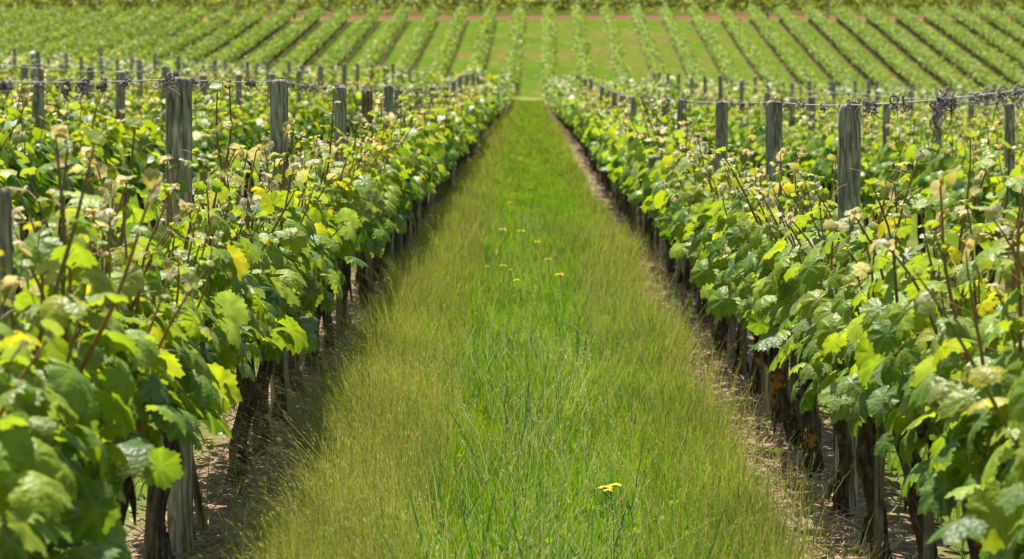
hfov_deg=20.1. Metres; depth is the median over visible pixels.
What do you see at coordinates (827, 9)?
pole
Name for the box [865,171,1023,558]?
grape vine
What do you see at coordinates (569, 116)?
grape vine
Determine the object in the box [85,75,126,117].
grape vine
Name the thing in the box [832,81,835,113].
wooden post
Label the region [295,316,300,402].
vine stake
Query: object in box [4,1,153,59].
vine row
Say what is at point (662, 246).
wooden post
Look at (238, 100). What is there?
wooden post
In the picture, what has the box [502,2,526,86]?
vine row
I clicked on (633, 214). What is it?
vine stake
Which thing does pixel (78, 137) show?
grape vine
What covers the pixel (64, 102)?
grape vine
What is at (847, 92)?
grape vine
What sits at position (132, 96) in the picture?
grape vine
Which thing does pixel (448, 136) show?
grape vine
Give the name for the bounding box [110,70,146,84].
grape vine
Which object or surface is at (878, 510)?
vine stake
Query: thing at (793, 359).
vine stake
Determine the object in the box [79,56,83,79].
wooden post
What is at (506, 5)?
vine row
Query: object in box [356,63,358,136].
wooden post
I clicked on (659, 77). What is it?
wooden post
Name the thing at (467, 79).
wooden post
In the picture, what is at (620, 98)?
wooden post
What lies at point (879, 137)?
grape vine
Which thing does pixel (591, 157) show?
grape vine
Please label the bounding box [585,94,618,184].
grape vine
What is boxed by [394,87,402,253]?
wooden post
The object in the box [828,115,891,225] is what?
grape vine
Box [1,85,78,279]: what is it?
grape vine
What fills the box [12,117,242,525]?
grape vine
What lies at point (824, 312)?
grape vine
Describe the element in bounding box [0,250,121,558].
grape vine
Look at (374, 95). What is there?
grape vine
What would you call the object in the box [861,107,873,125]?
grape vine
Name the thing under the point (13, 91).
grape vine
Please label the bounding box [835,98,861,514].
wooden post
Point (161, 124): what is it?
grape vine
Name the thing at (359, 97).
grape vine
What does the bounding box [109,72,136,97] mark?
grape vine
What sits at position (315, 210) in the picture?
grape vine
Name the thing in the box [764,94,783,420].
wooden post
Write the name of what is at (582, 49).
vine row
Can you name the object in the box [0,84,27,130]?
grape vine
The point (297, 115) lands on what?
grape vine
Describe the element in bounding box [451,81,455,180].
wooden post
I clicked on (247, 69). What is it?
wooden post
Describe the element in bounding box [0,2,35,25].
vine row
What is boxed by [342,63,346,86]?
wooden post
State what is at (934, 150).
wooden post
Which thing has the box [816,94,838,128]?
grape vine
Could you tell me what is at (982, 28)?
vine row
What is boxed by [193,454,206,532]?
vine stake
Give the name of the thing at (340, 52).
vine row
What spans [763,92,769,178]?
wooden post
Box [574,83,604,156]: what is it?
grape vine
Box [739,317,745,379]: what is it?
vine stake
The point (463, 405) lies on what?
grass
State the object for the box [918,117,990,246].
grape vine
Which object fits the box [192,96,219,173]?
grape vine
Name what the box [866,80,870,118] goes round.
wooden post
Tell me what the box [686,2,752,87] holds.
vine row
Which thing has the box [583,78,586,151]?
wooden post
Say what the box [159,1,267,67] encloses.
vine row
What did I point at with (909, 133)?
grape vine
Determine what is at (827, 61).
vine row
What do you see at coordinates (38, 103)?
wooden post
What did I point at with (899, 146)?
grape vine
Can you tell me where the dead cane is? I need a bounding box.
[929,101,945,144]
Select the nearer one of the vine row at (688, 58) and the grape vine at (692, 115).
the grape vine at (692, 115)
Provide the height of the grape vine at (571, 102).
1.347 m
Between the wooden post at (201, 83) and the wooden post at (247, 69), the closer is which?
the wooden post at (201, 83)
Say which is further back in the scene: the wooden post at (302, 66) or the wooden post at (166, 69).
the wooden post at (302, 66)
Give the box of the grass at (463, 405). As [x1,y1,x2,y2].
[15,97,967,558]
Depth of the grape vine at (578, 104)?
46.93 m
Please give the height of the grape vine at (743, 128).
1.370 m
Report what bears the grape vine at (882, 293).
on the ground at (528, 86)
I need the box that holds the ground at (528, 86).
[2,0,1023,558]
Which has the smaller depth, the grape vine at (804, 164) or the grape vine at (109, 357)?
the grape vine at (109, 357)
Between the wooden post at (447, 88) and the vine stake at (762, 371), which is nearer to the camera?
the vine stake at (762, 371)
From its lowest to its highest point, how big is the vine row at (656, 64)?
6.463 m
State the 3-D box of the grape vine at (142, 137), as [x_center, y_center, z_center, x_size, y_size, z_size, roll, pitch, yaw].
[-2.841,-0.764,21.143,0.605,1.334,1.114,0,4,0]
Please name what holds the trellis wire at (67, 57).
attached to the wooden post
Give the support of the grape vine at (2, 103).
on the ground at (528, 86)
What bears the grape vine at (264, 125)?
on the ground at (528, 86)
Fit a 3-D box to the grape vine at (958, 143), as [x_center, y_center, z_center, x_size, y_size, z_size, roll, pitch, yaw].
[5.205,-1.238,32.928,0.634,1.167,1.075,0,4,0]
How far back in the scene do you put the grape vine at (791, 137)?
30.63 m
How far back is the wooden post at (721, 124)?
15.32 m
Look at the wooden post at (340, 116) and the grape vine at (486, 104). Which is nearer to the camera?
the wooden post at (340, 116)
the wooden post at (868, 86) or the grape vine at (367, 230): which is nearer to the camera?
the grape vine at (367, 230)
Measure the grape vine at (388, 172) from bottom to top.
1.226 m
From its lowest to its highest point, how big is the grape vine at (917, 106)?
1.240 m
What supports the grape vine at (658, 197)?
on the ground at (528, 86)
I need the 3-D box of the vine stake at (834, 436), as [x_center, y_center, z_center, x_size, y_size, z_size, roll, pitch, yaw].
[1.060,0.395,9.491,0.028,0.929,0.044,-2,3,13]
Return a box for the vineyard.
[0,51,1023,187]
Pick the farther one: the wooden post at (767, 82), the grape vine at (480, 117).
the wooden post at (767, 82)
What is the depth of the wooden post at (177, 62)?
41.10 m
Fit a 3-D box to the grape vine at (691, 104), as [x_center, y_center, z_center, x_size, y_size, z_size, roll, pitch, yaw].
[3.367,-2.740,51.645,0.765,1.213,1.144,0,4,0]
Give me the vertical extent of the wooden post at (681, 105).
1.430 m
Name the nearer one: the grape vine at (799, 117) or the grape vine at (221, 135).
the grape vine at (221, 135)
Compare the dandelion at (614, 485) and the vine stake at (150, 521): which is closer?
the vine stake at (150, 521)
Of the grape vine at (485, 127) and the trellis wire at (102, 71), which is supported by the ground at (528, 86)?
the grape vine at (485, 127)
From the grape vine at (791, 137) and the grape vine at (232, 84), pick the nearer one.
the grape vine at (791, 137)
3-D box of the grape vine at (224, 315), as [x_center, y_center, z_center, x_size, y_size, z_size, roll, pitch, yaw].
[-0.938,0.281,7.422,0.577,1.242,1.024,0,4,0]
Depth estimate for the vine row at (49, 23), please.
181.85 m
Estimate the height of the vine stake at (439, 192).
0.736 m
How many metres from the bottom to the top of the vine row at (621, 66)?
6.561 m
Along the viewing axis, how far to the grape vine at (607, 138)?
29.53 m
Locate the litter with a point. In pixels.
(842, 546)
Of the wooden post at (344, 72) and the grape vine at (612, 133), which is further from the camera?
the wooden post at (344, 72)
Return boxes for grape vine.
[0,64,15,86]
[0,70,20,103]
[0,79,33,222]
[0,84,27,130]
[0,91,12,109]
[0,94,62,294]
[0,96,8,118]
[0,124,185,558]
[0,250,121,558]
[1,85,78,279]
[4,86,31,131]
[6,65,30,84]
[9,72,51,89]
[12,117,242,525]
[13,79,59,124]
[30,70,77,124]
[30,89,115,245]
[39,144,252,558]
[44,64,66,104]
[47,71,84,124]
[50,78,124,249]
[54,76,103,122]
[58,66,86,100]
[70,79,147,259]
[71,69,97,97]
[71,80,112,121]
[77,68,115,94]
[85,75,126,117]
[95,84,140,117]
[103,93,164,205]
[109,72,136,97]
[109,84,144,121]
[109,149,308,539]
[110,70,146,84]
[125,83,152,119]
[126,98,165,225]
[127,97,198,228]
[128,69,156,93]
[128,75,160,116]
[140,90,206,223]
[143,69,158,85]
[143,82,160,113]
[144,72,172,99]
[153,78,231,203]
[161,80,323,493]
[181,70,219,110]
[184,71,227,106]
[192,85,237,163]
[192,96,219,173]
[192,112,367,423]
[198,74,226,104]
[199,121,342,459]
[207,77,256,203]
[207,88,244,194]
[212,71,232,100]
[215,92,267,192]
[218,70,246,99]
[218,71,235,100]
[222,82,269,197]
[224,70,253,101]
[231,80,269,180]
[234,87,269,195]
[240,67,265,104]
[242,71,260,99]
[248,130,360,393]
[259,85,383,374]
[260,90,300,147]
[261,79,307,142]
[288,86,316,154]
[288,87,308,143]
[291,83,330,163]
[292,109,394,353]
[294,76,333,158]
[295,84,321,167]
[301,84,349,145]
[303,115,399,322]
[304,76,336,157]
[308,110,397,336]
[308,116,409,310]
[309,84,333,156]
[323,74,353,141]
[325,79,357,125]
[326,104,423,291]
[334,79,375,134]
[337,74,360,134]
[342,80,356,122]
[347,78,360,143]
[347,93,427,287]
[348,78,374,132]
[349,76,377,112]
[352,95,431,275]
[353,72,382,114]
[355,78,377,136]
[360,90,433,243]
[373,90,455,227]
[374,90,445,252]
[379,96,430,263]
[402,95,446,170]
[402,103,442,241]
[406,102,446,237]
[411,102,455,150]
[414,102,466,196]
[421,108,459,227]
[422,84,462,205]
[422,92,464,203]
[423,99,453,216]
[427,88,479,136]
[428,91,480,176]
[435,87,477,134]
[436,95,474,195]
[437,86,472,187]
[440,89,479,165]
[440,98,475,178]
[441,82,486,165]
[441,101,468,198]
[445,85,484,165]
[446,90,474,193]
[449,87,478,167]
[456,86,486,163]
[462,84,489,155]
[462,85,487,160]
[462,87,488,157]
[463,84,491,146]
[464,85,490,154]
[565,83,588,148]
[566,85,604,152]
[567,82,599,123]
[569,82,610,158]
[571,88,598,155]
[571,91,618,134]
[572,85,602,169]
[572,93,595,134]
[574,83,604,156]
[574,90,597,167]
[574,90,598,170]
[575,86,624,172]
[578,92,599,174]
[581,100,602,141]
[582,90,646,193]
[583,89,619,125]
[583,94,626,194]
[583,97,611,182]
[585,85,618,190]
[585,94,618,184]
[588,98,629,207]
[589,109,659,225]
[590,101,630,203]
[591,108,630,210]
[593,101,660,171]
[599,95,653,214]
[602,103,651,232]
[603,101,650,221]
[606,122,658,219]
[611,105,672,252]
[611,116,660,201]
[619,95,675,241]
[622,95,730,263]
[629,97,696,185]
[629,121,703,286]
[633,104,704,276]
[639,121,713,294]
[649,105,741,311]
[654,120,739,322]
[658,132,755,357]
[668,131,746,337]
[675,149,764,376]
[680,93,717,141]
[687,88,703,144]
[687,90,715,143]
[689,93,733,154]
[689,146,837,422]
[690,96,710,131]
[693,91,715,154]
[697,92,727,137]
[698,152,804,396]
[705,92,730,138]
[706,162,892,479]
[708,93,734,133]
[714,91,746,152]
[715,89,746,157]
[715,145,860,448]
[728,97,752,155]
[728,98,750,152]
[728,104,751,169]
[730,106,756,175]
[732,93,763,178]
[733,106,763,181]
[742,94,792,158]
[746,182,951,516]
[748,146,929,558]
[750,99,800,161]
[755,107,806,175]
[759,100,807,180]
[782,106,817,207]
[782,110,817,208]
[785,111,826,210]
[786,93,806,121]
[790,110,837,219]
[795,88,823,121]
[799,114,837,211]
[803,91,830,122]
[803,109,862,208]
[807,94,837,123]
[811,106,881,187]
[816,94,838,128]
[818,131,1023,558]
[823,92,872,131]
[823,98,845,130]
[828,96,861,130]
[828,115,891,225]
[836,119,897,223]
[846,91,872,119]
[860,126,904,221]
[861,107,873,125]
[861,115,931,252]
[862,96,898,140]
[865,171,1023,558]
[870,100,906,140]
[872,104,931,141]
[873,114,958,253]
[887,108,982,214]
[890,112,931,140]
[893,107,928,142]
[896,96,925,124]
[899,111,962,143]
[911,177,1023,558]
[913,96,933,126]
[913,100,927,125]
[914,115,944,144]
[918,115,951,141]
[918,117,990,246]
[921,103,931,124]
[926,371,1023,549]
[937,100,960,128]
[942,107,979,146]
[944,122,1020,256]
[946,100,980,125]
[948,120,978,149]
[948,120,1023,283]
[955,106,976,126]
[956,108,998,147]
[970,114,1022,149]
[974,104,1003,124]
[975,103,1003,135]
[981,144,1023,286]
[986,166,1023,240]
[991,110,1015,137]
[993,115,1020,164]
[996,111,1023,161]
[1015,109,1023,136]
[1015,117,1023,162]
[1015,136,1023,159]
[1016,159,1023,241]
[1017,111,1023,138]
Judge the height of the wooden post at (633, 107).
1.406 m
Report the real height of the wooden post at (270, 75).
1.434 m
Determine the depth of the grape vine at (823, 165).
26.96 m
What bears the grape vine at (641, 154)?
on the ground at (528, 86)
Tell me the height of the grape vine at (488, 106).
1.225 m
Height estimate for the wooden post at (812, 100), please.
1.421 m
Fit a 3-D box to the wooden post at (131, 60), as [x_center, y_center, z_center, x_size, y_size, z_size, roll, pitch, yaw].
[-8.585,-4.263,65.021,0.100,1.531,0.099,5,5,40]
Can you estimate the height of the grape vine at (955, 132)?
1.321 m
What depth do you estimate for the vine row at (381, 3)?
209.31 m
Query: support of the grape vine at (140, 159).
on the ground at (528, 86)
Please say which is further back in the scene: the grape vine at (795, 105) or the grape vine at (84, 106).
the grape vine at (795, 105)
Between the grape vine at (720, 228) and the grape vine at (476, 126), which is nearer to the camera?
the grape vine at (720, 228)
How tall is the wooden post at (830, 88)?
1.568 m
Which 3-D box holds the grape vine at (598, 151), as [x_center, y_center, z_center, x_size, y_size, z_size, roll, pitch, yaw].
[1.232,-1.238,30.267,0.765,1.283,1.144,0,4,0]
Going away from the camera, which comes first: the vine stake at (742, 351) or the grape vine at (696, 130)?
the vine stake at (742, 351)
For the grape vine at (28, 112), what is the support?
on the ground at (528, 86)
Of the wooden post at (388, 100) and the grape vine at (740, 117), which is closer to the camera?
the wooden post at (388, 100)
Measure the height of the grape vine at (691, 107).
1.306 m
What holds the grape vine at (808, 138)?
on the ground at (528, 86)
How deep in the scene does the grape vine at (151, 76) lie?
53.13 m
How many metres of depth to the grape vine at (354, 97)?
46.59 m
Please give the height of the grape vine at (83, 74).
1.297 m
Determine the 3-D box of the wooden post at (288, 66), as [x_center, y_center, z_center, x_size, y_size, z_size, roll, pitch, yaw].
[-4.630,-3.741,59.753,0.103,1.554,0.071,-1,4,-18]
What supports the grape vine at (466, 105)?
on the ground at (528, 86)
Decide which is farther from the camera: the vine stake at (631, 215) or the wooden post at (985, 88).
the wooden post at (985, 88)
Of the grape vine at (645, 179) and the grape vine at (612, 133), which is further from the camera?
the grape vine at (612, 133)
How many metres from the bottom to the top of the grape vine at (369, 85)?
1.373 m
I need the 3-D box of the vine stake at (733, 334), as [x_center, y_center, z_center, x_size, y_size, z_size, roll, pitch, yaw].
[1.107,0.167,14.518,0.046,0.726,0.030,-2,-1,32]
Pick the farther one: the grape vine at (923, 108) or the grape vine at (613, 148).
the grape vine at (923, 108)
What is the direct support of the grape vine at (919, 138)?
on the ground at (528, 86)
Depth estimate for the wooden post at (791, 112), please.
33.25 m
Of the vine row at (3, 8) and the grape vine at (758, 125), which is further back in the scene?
the vine row at (3, 8)
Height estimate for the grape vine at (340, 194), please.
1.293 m
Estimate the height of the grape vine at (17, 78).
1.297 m
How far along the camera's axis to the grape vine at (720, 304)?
10.29 m
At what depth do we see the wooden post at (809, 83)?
51.43 m
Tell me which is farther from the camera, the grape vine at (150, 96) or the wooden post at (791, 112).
the grape vine at (150, 96)
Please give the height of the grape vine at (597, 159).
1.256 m
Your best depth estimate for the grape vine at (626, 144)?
24.75 m
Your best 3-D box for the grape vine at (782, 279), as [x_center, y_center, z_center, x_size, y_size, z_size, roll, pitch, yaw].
[1.075,0.274,9.287,0.621,1.165,1.034,0,4,0]
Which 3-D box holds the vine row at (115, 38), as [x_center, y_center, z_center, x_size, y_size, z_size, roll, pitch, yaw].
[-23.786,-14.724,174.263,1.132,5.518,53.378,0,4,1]
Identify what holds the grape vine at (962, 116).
on the ground at (528, 86)
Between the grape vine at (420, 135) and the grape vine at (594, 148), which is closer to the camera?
the grape vine at (420, 135)
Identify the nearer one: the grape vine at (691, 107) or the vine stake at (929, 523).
the vine stake at (929, 523)
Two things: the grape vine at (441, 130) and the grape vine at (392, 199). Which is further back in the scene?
the grape vine at (441, 130)
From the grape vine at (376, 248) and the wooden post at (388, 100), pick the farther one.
the wooden post at (388, 100)
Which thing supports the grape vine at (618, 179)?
on the ground at (528, 86)
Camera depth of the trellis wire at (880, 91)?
39.28 m
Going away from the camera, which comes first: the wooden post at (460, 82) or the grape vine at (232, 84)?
the wooden post at (460, 82)
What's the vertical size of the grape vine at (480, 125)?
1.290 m
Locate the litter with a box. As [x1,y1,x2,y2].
[66,176,958,558]
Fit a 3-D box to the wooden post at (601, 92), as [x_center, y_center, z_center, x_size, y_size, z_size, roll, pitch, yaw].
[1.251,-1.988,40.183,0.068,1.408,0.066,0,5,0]
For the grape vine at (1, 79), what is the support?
on the ground at (528, 86)
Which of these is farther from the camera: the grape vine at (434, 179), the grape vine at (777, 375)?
the grape vine at (434, 179)
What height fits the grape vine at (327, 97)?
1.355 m
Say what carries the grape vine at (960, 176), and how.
on the ground at (528, 86)
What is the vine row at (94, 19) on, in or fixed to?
on the ground at (528, 86)
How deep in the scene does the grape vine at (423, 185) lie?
18.40 m
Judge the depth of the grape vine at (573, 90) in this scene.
44.09 m
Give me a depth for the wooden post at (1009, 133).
18.04 m
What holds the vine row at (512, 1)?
on the ground at (528, 86)
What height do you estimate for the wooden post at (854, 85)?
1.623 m
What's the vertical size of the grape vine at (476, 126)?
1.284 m
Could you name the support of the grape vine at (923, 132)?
on the ground at (528, 86)
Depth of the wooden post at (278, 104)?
11.20 m
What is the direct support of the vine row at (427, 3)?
on the ground at (528, 86)
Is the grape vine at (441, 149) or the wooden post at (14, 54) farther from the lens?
the wooden post at (14, 54)
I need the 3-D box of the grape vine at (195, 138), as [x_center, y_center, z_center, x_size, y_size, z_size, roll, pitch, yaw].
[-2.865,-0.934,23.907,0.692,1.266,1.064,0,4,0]
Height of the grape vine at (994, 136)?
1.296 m
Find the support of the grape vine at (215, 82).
on the ground at (528, 86)
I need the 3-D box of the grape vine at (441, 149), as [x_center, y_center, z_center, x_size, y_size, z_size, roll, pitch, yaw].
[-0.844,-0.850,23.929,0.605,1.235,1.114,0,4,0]
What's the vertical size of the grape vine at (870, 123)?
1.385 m
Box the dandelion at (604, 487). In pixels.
[598,486,610,547]
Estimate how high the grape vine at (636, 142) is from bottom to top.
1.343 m
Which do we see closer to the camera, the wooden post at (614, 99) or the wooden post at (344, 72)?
the wooden post at (614, 99)
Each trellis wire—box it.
[0,64,398,76]
[0,71,477,116]
[8,63,322,71]
[18,56,174,62]
[577,75,1023,128]
[650,78,1021,114]
[735,81,1015,101]
[799,84,1023,95]
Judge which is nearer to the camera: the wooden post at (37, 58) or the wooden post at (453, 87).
the wooden post at (453, 87)
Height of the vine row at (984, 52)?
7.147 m
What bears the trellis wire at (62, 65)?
attached to the wooden post at (24, 73)
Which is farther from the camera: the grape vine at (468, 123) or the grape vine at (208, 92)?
the grape vine at (208, 92)
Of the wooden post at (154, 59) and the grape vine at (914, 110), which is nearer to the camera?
the grape vine at (914, 110)
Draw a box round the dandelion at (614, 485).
[609,483,622,552]
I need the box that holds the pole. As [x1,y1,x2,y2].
[827,0,828,18]
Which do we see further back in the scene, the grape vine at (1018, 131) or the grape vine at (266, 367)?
the grape vine at (1018, 131)
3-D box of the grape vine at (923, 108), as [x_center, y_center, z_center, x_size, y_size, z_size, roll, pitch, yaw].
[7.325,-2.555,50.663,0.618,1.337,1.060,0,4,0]
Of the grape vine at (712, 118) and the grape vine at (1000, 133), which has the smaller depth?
the grape vine at (1000, 133)
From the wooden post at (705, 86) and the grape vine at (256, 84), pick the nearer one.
the wooden post at (705, 86)
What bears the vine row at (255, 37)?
on the ground at (528, 86)
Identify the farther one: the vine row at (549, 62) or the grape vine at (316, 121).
the vine row at (549, 62)
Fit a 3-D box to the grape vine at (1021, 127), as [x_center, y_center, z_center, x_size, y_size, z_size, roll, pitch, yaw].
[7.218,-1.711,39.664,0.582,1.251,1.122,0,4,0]
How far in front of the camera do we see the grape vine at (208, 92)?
43.59 m
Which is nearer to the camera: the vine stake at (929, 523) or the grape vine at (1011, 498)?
the grape vine at (1011, 498)
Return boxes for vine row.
[0,0,1020,10]
[0,0,1023,12]
[0,1,8,14]
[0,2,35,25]
[0,2,65,34]
[0,2,93,47]
[0,2,123,56]
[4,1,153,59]
[13,0,1020,8]
[42,2,180,63]
[60,0,1023,7]
[80,4,209,63]
[118,3,236,65]
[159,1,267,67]
[191,1,295,68]
[232,3,324,68]
[274,1,352,70]
[312,2,382,72]
[348,2,410,76]
[390,2,439,73]
[426,2,469,77]
[467,4,498,84]
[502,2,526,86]
[539,3,557,86]
[571,3,595,84]
[600,2,633,88]
[629,2,670,87]
[657,2,710,89]
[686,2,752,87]
[715,4,788,88]
[744,3,827,89]
[772,1,865,91]
[802,1,907,92]
[830,2,944,92]
[860,3,980,95]
[888,0,1020,95]
[918,2,1023,87]
[945,1,1023,68]
[975,1,1023,45]
[1004,1,1023,26]
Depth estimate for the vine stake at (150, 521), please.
7.28 m
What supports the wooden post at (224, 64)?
on the ground at (528, 86)
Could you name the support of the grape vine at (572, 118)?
on the ground at (528, 86)
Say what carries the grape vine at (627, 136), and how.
on the ground at (528, 86)
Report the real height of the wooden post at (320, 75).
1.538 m
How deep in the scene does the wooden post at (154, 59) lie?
53.75 m
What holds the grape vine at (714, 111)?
on the ground at (528, 86)
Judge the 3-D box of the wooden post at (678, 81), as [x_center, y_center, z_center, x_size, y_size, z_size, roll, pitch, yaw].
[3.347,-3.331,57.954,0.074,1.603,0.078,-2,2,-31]
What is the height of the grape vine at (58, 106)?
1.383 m
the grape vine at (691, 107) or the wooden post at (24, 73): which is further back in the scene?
the grape vine at (691, 107)
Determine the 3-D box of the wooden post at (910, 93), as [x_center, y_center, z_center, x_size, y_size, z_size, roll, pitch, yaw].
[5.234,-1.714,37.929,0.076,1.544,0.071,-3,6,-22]
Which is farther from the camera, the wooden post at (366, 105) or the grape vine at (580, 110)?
the grape vine at (580, 110)
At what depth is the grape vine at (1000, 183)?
18.05 m
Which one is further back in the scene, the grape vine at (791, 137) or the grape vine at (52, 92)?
the grape vine at (52, 92)
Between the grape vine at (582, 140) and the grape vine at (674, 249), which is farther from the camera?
the grape vine at (582, 140)
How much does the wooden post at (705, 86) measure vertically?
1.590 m
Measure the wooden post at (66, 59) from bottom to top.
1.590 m
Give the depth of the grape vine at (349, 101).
44.94 m
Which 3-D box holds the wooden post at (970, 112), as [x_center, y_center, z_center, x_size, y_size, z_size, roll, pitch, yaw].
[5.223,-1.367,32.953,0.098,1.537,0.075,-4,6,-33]
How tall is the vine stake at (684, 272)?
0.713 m
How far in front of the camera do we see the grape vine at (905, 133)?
37.39 m
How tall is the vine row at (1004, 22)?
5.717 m
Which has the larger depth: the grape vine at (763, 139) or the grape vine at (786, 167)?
the grape vine at (763, 139)
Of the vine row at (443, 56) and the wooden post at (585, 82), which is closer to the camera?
the wooden post at (585, 82)
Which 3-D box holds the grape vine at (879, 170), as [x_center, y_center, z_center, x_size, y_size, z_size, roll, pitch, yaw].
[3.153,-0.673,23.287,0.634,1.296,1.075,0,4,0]
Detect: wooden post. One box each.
[0,188,13,318]
[13,48,15,70]
[21,64,27,126]
[31,53,34,67]
[31,67,47,236]
[35,51,40,66]
[64,52,68,73]
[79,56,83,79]
[87,66,93,110]
[99,52,102,74]
[114,71,125,245]
[115,59,118,70]
[130,56,133,73]
[137,59,142,96]
[153,52,156,83]
[161,66,169,225]
[165,70,192,558]
[176,56,180,76]
[199,75,207,205]
[212,60,217,80]
[223,60,226,74]
[235,74,241,194]
[245,61,248,86]
[266,61,269,78]
[267,73,274,104]
[270,76,289,412]
[287,61,290,74]
[294,70,301,154]
[300,61,303,80]
[318,66,322,154]
[333,83,347,329]
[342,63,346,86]
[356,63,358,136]
[361,87,376,300]
[382,63,385,82]
[383,83,393,263]
[391,63,393,78]
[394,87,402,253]
[415,87,421,225]
[429,87,434,210]
[443,86,448,106]
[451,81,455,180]
[458,75,462,170]
[465,74,468,155]
[472,73,474,96]
[476,72,479,140]
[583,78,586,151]
[589,78,592,162]
[599,86,603,178]
[612,91,616,196]
[619,95,624,121]
[631,96,636,222]
[642,93,648,238]
[653,73,655,92]
[658,72,660,92]
[660,95,669,260]
[667,73,669,94]
[676,97,686,285]
[677,73,679,95]
[690,77,693,136]
[703,76,706,141]
[714,96,727,340]
[718,75,722,99]
[739,80,743,161]
[754,76,756,93]
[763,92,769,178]
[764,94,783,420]
[766,79,769,91]
[789,97,794,206]
[790,82,793,96]
[807,80,811,96]
[808,97,815,210]
[829,82,831,102]
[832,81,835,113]
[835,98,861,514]
[853,80,856,98]
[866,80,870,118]
[875,79,878,101]
[882,104,889,219]
[908,90,912,131]
[932,103,941,246]
[945,87,949,115]
[967,92,973,130]
[983,87,987,115]
[992,83,995,110]
[1004,103,1014,292]
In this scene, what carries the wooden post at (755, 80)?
on the ground at (528, 86)
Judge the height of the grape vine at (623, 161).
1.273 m
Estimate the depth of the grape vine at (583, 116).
42.34 m
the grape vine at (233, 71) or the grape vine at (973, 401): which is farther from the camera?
the grape vine at (233, 71)
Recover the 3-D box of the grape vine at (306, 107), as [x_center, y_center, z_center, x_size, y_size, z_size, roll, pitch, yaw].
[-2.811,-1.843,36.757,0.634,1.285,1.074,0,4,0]
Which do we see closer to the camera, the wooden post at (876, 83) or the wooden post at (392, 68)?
the wooden post at (876, 83)
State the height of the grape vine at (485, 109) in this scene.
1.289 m
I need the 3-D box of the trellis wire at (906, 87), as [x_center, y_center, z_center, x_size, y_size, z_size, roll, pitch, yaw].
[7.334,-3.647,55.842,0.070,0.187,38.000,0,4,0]
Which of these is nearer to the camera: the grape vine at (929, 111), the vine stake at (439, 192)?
the vine stake at (439, 192)
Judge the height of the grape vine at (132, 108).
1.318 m
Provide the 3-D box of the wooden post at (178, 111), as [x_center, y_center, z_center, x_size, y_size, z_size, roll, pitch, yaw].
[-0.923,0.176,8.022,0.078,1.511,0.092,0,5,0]
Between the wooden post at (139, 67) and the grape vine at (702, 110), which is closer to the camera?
the wooden post at (139, 67)
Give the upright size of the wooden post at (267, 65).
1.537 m
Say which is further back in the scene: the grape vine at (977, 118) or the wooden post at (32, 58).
the wooden post at (32, 58)
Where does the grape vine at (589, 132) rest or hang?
on the ground at (528, 86)
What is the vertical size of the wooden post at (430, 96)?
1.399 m
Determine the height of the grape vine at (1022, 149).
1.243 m
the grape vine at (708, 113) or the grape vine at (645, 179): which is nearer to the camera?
the grape vine at (645, 179)
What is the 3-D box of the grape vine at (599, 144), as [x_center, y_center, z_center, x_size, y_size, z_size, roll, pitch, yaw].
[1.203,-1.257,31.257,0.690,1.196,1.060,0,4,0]
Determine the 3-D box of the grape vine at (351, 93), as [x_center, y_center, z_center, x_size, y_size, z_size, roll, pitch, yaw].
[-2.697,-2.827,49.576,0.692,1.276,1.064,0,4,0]
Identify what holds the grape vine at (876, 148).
on the ground at (528, 86)
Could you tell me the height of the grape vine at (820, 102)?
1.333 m
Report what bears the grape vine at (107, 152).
on the ground at (528, 86)
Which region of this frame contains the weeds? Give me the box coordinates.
[128,223,903,557]
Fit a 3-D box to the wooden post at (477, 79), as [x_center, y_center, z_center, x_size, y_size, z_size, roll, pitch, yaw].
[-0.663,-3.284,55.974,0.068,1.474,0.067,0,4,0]
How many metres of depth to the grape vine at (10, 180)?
15.61 m
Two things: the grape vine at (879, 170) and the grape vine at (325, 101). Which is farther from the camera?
the grape vine at (325, 101)
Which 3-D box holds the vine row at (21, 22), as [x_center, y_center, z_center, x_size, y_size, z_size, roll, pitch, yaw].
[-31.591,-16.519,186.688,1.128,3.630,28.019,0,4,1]
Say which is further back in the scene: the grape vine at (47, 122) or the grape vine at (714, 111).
the grape vine at (714, 111)
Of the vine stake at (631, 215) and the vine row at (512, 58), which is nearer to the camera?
the vine stake at (631, 215)
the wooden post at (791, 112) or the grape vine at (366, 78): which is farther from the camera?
the grape vine at (366, 78)
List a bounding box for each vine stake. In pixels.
[143,422,164,558]
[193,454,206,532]
[265,385,268,413]
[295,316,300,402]
[338,263,343,340]
[388,242,391,270]
[397,233,400,258]
[429,194,431,212]
[438,182,440,201]
[618,189,620,212]
[622,193,624,214]
[631,203,632,224]
[632,203,635,229]
[656,227,658,249]
[683,255,685,289]
[690,262,693,297]
[707,293,712,326]
[730,314,735,361]
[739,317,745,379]
[760,335,764,399]
[790,332,796,409]
[832,423,835,470]
[872,424,885,558]
[923,422,934,558]
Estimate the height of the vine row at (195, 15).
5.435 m
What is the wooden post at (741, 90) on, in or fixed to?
on the ground at (528, 86)
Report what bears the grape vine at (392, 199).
on the ground at (528, 86)
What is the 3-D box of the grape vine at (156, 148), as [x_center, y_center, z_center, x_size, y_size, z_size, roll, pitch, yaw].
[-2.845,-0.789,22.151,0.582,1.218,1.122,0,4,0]
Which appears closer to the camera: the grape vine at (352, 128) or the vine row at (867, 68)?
the grape vine at (352, 128)
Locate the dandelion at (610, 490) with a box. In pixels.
[604,489,613,555]
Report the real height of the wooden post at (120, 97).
1.472 m
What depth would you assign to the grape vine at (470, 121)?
37.65 m
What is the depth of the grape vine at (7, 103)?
26.63 m
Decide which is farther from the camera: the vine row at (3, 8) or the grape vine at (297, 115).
the vine row at (3, 8)

